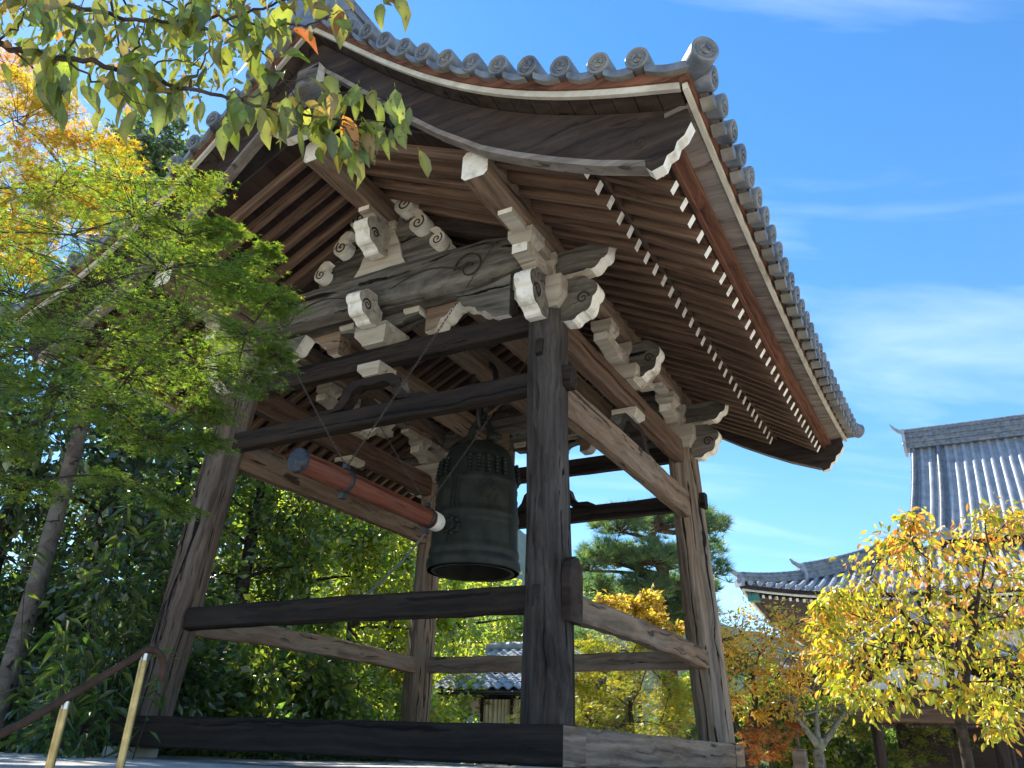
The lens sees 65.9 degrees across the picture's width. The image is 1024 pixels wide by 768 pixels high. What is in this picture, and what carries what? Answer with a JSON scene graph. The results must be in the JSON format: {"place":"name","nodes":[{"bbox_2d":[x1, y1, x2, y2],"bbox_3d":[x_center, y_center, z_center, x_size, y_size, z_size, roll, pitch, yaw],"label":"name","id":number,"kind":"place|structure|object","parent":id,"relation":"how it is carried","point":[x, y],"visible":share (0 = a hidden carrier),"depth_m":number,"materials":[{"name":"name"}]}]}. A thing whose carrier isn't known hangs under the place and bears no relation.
{"place":"outdoors","nodes":[
{"label":"outdoors","id":0,"kind":"place"},
{"bbox_2d":[21,593,182,759],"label":"bamboo grass","id":1,"kind":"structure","parent":0,"point":[104,705],"depth_m":5.79,"materials":[{"name":"green plant"}]},
{"bbox_2d":[35,529,842,765],"bbox_3d":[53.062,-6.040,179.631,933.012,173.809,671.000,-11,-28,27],"label":"hills","id":2,"kind":"structure","parent":0,"point":[522,545],"depth_m":391.26,"materials":[{"name":"green plant"}]},
{"bbox_2d":[0,0,1023,636],"label":"sky","id":3,"kind":"structure","parent":0,"point":[883,140],"materials":[{"name":"blue"}]},
{"bbox_2d":[728,414,1023,767],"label":"temple hall","id":4,"kind":"structure","parent":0,"point":[957,468],"depth_m":29.52,"materials":[{"name":"tile"}]},
{"bbox_2d":[856,699,911,757],"bbox_3d":[12.157,11.593,25.761,1.720,2.530,0.089,-11,-28,27],"label":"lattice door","id":5,"kind":"structure","parent":4,"relation":"in","point":[890,703],"depth_m":25.88,"materials":[{"name":"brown wood"}]},
{"bbox_2d":[924,699,983,767],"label":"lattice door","id":6,"kind":"structure","parent":4,"relation":"in","point":[980,703],"depth_m":24.89,"materials":[{"name":"brown wood"}]},
{"bbox_2d":[1004,698,1023,767],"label":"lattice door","id":7,"kind":"structure","parent":4,"relation":"in","point":[1020,760],"depth_m":23.99,"materials":[{"name":"brown wood"}]},
{"label":"ground","id":8,"kind":"structure","parent":0,"visible":0},
{"bbox_2d":[0,58,153,740],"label":"yellow maple","id":9,"kind":"object","parent":8,"relation":"on","point":[47,547],"visible":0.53,"depth_m":8.31,"materials":[{"name":"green plant"}]},
{"bbox_2d":[0,505,156,755],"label":"bamboo grass","id":10,"kind":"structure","parent":8,"relation":"on","point":[89,654],"depth_m":6.58,"materials":[{"name":"green plant"}]},
{"bbox_2d":[0,524,253,756],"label":"bush","id":11,"kind":"object","parent":8,"relation":"on","point":[195,681],"visible":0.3,"depth_m":7.44,"materials":[{"name":"green plant"}]},
{"bbox_2d":[78,518,233,755],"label":"bamboo grass","id":12,"kind":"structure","parent":8,"relation":"on","point":[155,595],"depth_m":7.41,"materials":[{"name":"green plant"}]},
{"bbox_2d":[0,140,312,523],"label":"green maple","id":13,"kind":"object","parent":8,"relation":"on","point":[262,250],"visible":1,"depth_m":4.03,"materials":[{"name":"green plant"}]},
{"bbox_2d":[98,626,314,759],"bbox_3d":[-3.118,3.789,7.924,1.789,2.812,2.261,20,-30,-34],"label":"bush","id":14,"kind":"object","parent":8,"relation":"on","point":[250,705],"visible":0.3,"depth_m":8.16,"materials":[{"name":"green plant"}]},
{"bbox_2d":[0,0,431,189],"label":"broadleaf tree","id":15,"kind":"object","parent":8,"relation":"on","point":[352,149],"visible":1,"depth_m":1.78,"materials":[{"name":"green plant"}]},
{"bbox_2d":[0,746,565,767],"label":"stone platform","id":16,"kind":"structure","parent":8,"relation":"on","point":[146,757],"depth_m":5.91,"materials":[{"name":"grey stone"}]},
{"bbox_2d":[0,646,166,767],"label":"handrail","id":17,"kind":"object","parent":16,"relation":"on","point":[63,701],"visible":1,"depth_m":3.21,"materials":[{"name":"gold metal"}]},
{"bbox_2d":[0,0,864,767],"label":"bell tower","id":18,"kind":"structure","parent":16,"relation":"on","point":[632,296],"depth_m":6.67,"materials":[{"name":"brown wood"}]},
{"bbox_2d":[267,312,345,463],"bbox_3d":[-1.847,-0.029,6.956,1.292,1.783,0.021,-11,-28,27],"label":"chain","id":19,"kind":"object","parent":18,"relation":"hanging from","point":[314,407],"visible":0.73,"depth_m":6.70,"materials":[{"name":"grey metal"}]},
{"bbox_2d":[287,448,444,533],"bbox_3d":[-1.130,0.927,6.555,0.190,0.280,1.900,-11,-28,27],"label":"bell striker","id":20,"kind":"object","parent":19,"relation":"hanging from","point":[344,481],"visible":1,"depth_m":6.30,"materials":[{"name":"red wood"}]},
{"bbox_2d":[364,533,425,594],"bbox_3d":[-0.970,1.484,6.515,0.020,0.776,0.980,-8,-27,20],"label":"pull rope","id":21,"kind":"object","parent":20,"relation":"hanging from","point":[394,568],"visible":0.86,"depth_m":6.52,"materials":[{"name":"grey fabric"}]},
{"bbox_2d":[353,377,425,502],"bbox_3d":[-1.213,0.495,7.670,1.023,1.483,0.020,-7,-27,20],"label":"chain","id":22,"kind":"object","parent":18,"relation":"hanging from","point":[398,456],"visible":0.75,"depth_m":7.49,"materials":[{"name":"grey metal"}]},
{"bbox_2d":[348,242,495,463],"bbox_3d":[-0.726,-0.254,6.378,1.292,1.783,0.021,-11,-28,27],"label":"chain","id":23,"kind":"object","parent":18,"relation":"hanging from","point":[421,355],"visible":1,"depth_m":6.36,"materials":[{"name":"grey metal"}]},
{"bbox_2d":[429,360,526,502],"bbox_3d":[-0.271,0.374,7.329,1.023,1.483,0.020,-7,-27,20],"label":"chain","id":24,"kind":"object","parent":18,"relation":"hanging from","point":[469,445],"visible":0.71,"depth_m":7.28,"materials":[{"name":"grey metal"}]},
{"bbox_2d":[469,361,498,430],"bbox_3d":[-0.307,0.119,8.355,0.420,0.801,0.192,-11,-28,27],"label":"bell hanger","id":25,"kind":"object","parent":18,"relation":"hanging from","point":[493,368],"visible":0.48,"depth_m":8.33,"materials":[{"name":"black metal"}]},
{"bbox_2d":[426,410,520,581],"bbox_3d":[-0.344,1.040,7.925,0.908,1.700,0.908,-11,-28,27],"label":"temple bell","id":26,"kind":"object","parent":25,"relation":"hanging from","point":[475,539],"visible":0.99,"depth_m":7.53,"materials":[{"name":"green metal"}]},
{"bbox_2d":[212,625,368,761],"bbox_3d":[-2.400,4.196,9.098,2.219,3.112,2.214,-11,-28,27],"label":"bush","id":27,"kind":"object","parent":8,"relation":"on","point":[312,691],"visible":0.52,"depth_m":9.01,"materials":[{"name":"green plant"}]},
{"bbox_2d":[237,504,452,720],"bbox_3d":[-2.814,4.418,13.816,4.176,6.901,4.275,-11,-28,27],"label":"evergreen tree","id":28,"kind":"object","parent":8,"relation":"on","point":[356,628],"visible":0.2,"depth_m":13.40,"materials":[{"name":"green plant"}]},
{"bbox_2d":[285,629,468,761],"bbox_3d":[-1.717,4.473,9.406,2.412,2.928,1.774,4,-25,-5],"label":"bush","id":29,"kind":"object","parent":8,"relation":"on","point":[437,714],"visible":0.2,"depth_m":9.66,"materials":[{"name":"green plant"}]},
{"bbox_2d":[341,537,455,712],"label":"evergreen tree","id":30,"kind":"object","parent":8,"relation":"on","point":[444,623],"visible":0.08,"depth_m":14.50,"materials":[{"name":"green plant"}]},
{"bbox_2d":[363,672,434,720],"bbox_3d":[-1.976,6.166,12.960,1.920,2.842,1.676,-11,-28,27],"label":"bush","id":31,"kind":"object","parent":8,"relation":"on","point":[393,704],"visible":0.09,"depth_m":13.15,"materials":[{"name":"green plant"}]},
{"bbox_2d":[337,536,494,763],"bbox_3d":[-2.792,7.032,20.403,4.776,7.748,4.824,-11,-28,27],"label":"evergreen tree","id":32,"kind":"object","parent":8,"relation":"on","point":[473,628],"visible":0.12,"depth_m":20.26,"materials":[{"name":"green plant"}]},
{"bbox_2d":[433,572,523,763],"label":"evergreen tree","id":33,"kind":"object","parent":8,"relation":"on","point":[506,630],"visible":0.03,"depth_m":24.59,"materials":[{"name":"green plant"}]},
{"bbox_2d":[435,615,521,763],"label":"evergreen tree","id":34,"kind":"object","parent":8,"relation":"on","point":[492,626],"visible":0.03,"depth_m":26.72,"materials":[{"name":"green plant"}]},
{"bbox_2d":[434,639,648,765],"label":"house","id":35,"kind":"structure","parent":8,"relation":"on","point":[502,691],"depth_m":19.98,"materials":[{"name":"tile"}]},
{"bbox_2d":[508,583,653,733],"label":"evergreen tree","id":36,"kind":"object","parent":8,"relation":"on","point":[517,633],"depth_m":23.27,"materials":[{"name":"green plant"}]},
{"bbox_2d":[504,628,694,737],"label":"yellow maple","id":37,"kind":"object","parent":8,"relation":"on","point":[586,689],"visible":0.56,"depth_m":10.07,"materials":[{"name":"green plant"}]},
{"bbox_2d":[592,584,684,724],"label":"yellow maple","id":38,"kind":"object","parent":8,"relation":"on","point":[638,607],"visible":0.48,"depth_m":11.47,"materials":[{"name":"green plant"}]},
{"bbox_2d":[572,495,764,739],"bbox_3d":[2.880,5.152,14.903,3.565,6.694,4.623,-11,-28,27],"label":"pine tree","id":39,"kind":"object","parent":8,"relation":"on","point":[657,554],"visible":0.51,"depth_m":14.59,"materials":[{"name":"green plant"}]},
{"bbox_2d":[678,667,743,716],"bbox_3d":[4.301,7.858,17.326,2.247,3.922,3.033,3,-25,-1],"label":"bush","id":40,"kind":"object","parent":8,"relation":"on","point":[688,684],"depth_m":17.24,"materials":[{"name":"green plant"}]},
{"bbox_2d":[687,651,831,767],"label":"bush","id":41,"kind":"object","parent":8,"relation":"on","point":[778,722],"visible":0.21,"depth_m":16.27,"materials":[{"name":"orange plant"}]},
{"bbox_2d":[734,718,809,767],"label":"red maple","id":42,"kind":"object","parent":8,"relation":"on","point":[751,738],"visible":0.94,"depth_m":11.93,"materials":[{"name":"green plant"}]},
{"bbox_2d":[718,588,874,767],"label":"orange maple","id":43,"kind":"object","parent":8,"relation":"on","point":[759,714],"visible":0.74,"depth_m":12.90,"materials":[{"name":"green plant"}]},
{"bbox_2d":[791,726,808,767],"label":"marker post","id":44,"kind":"object","parent":8,"relation":"on","point":[800,758],"visible":0.79,"depth_m":12.43,"materials":[{"name":"grey stone"}]},
{"bbox_2d":[761,693,857,767],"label":"bush","id":45,"kind":"object","parent":8,"relation":"on","point":[835,753],"visible":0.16,"depth_m":16.09,"materials":[{"name":"green plant"}]},
{"bbox_2d":[777,681,891,767],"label":"pollarded tree","id":46,"kind":"object","parent":8,"relation":"on","point":[818,742],"visible":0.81,"depth_m":11.92,"materials":[{"name":"grey plant"}]},
{"bbox_2d":[807,696,901,767],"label":"bush","id":47,"kind":"object","parent":8,"relation":"on","point":[867,760],"visible":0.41,"depth_m":15.71,"materials":[{"name":"green plant"}]},
{"bbox_2d":[762,574,1023,767],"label":"roofed gate","id":48,"kind":"structure","parent":8,"relation":"on","point":[1001,754],"depth_m":14.27,"materials":[{"name":"grey wood"}]},
{"bbox_2d":[906,727,998,767],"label":"door leaves","id":49,"kind":"structure","parent":48,"relation":"in","point":[987,758],"depth_m":14.52,"materials":[{"name":"brown wood"}]},
{"bbox_2d":[809,691,980,767],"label":"young maple","id":50,"kind":"object","parent":8,"relation":"on","point":[863,733],"visible":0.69,"depth_m":14.51,"materials":[{"name":"green plant"}]},
{"bbox_2d":[800,496,1023,767],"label":"yellow cherry","id":51,"kind":"object","parent":8,"relation":"on","point":[956,695],"visible":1,"depth_m":9.15,"materials":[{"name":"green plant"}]},
{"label":"wood floor","id":52,"kind":"structure","parent":0,"visible":0},
{"bbox_2d":[0,35,34,153],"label":"orange maple","id":53,"kind":"object","parent":52,"relation":"on","point":[8,56],"visible":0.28,"depth_m":13.00,"materials":[{"name":"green plant"}]},
{"bbox_2d":[0,579,72,752],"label":"bush","id":54,"kind":"object","parent":52,"relation":"on","point":[5,623],"visible":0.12,"depth_m":8.33,"materials":[{"name":"green plant"}]},
{"bbox_2d":[0,132,124,641],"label":"evergreen tree","id":55,"kind":"object","parent":52,"relation":"on","point":[35,464],"visible":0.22,"depth_m":9.50,"materials":[{"name":"green plant"}]},
{"bbox_2d":[0,236,194,694],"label":"evergreen tree","id":56,"kind":"object","parent":52,"relation":"on","point":[8,535],"visible":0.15,"depth_m":10.38,"materials":[{"name":"green plant"}]},
{"bbox_2d":[6,77,205,643],"bbox_3d":[-7.220,0.514,13.229,3.507,12.938,3.248,-11,-28,27],"label":"evergreen tree","id":57,"kind":"object","parent":52,"relation":"on","point":[158,149],"visible":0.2,"depth_m":14.80,"materials":[{"name":"green plant"}]},
{"bbox_2d":[0,353,239,753],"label":"evergreen tree","id":58,"kind":"object","parent":52,"relation":"on","point":[101,534],"visible":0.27,"depth_m":10.50,"materials":[{"name":"green plant"}]},
{"bbox_2d":[14,419,298,753],"bbox_3d":[-5.677,3.139,12.587,4.535,7.958,4.530,-11,-28,27],"label":"evergreen tree","id":59,"kind":"object","parent":52,"relation":"on","point":[77,504],"visible":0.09,"depth_m":12.49,"materials":[{"name":"green plant"}]},
{"bbox_2d":[105,450,262,658],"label":"evergreen tree","id":60,"kind":"object","parent":52,"relation":"on","point":[234,530],"depth_m":18.22,"materials":[{"name":"green plant"}]},
{"bbox_2d":[96,429,360,757],"bbox_3d":[-4.077,3.505,11.864,4.146,6.867,4.121,-11,-28,27],"label":"evergreen tree","id":61,"kind":"object","parent":52,"relation":"on","point":[250,485],"visible":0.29,"depth_m":12.20,"materials":[{"name":"green plant"}]},
{"bbox_2d":[199,490,345,682],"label":"evergreen tree","id":62,"kind":"object","parent":52,"relation":"on","point":[259,544],"visible":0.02,"depth_m":17.75,"materials":[{"name":"green plant"}]},
{"bbox_2d":[167,486,416,752],"bbox_3d":[-3.738,3.958,13.005,3.984,6.962,3.871,-11,-28,27],"label":"evergreen tree","id":63,"kind":"object","parent":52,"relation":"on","point":[288,576],"visible":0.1,"depth_m":12.86,"materials":[{"name":"green plant"}]},
{"bbox_2d":[221,490,414,663],"bbox_3d":[-4.425,6.049,19.075,5.125,8.298,5.795,7,-25,-9],"label":"evergreen tree","id":64,"kind":"object","parent":52,"relation":"on","point":[328,592],"visible":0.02,"depth_m":18.44,"materials":[{"name":"green plant"}]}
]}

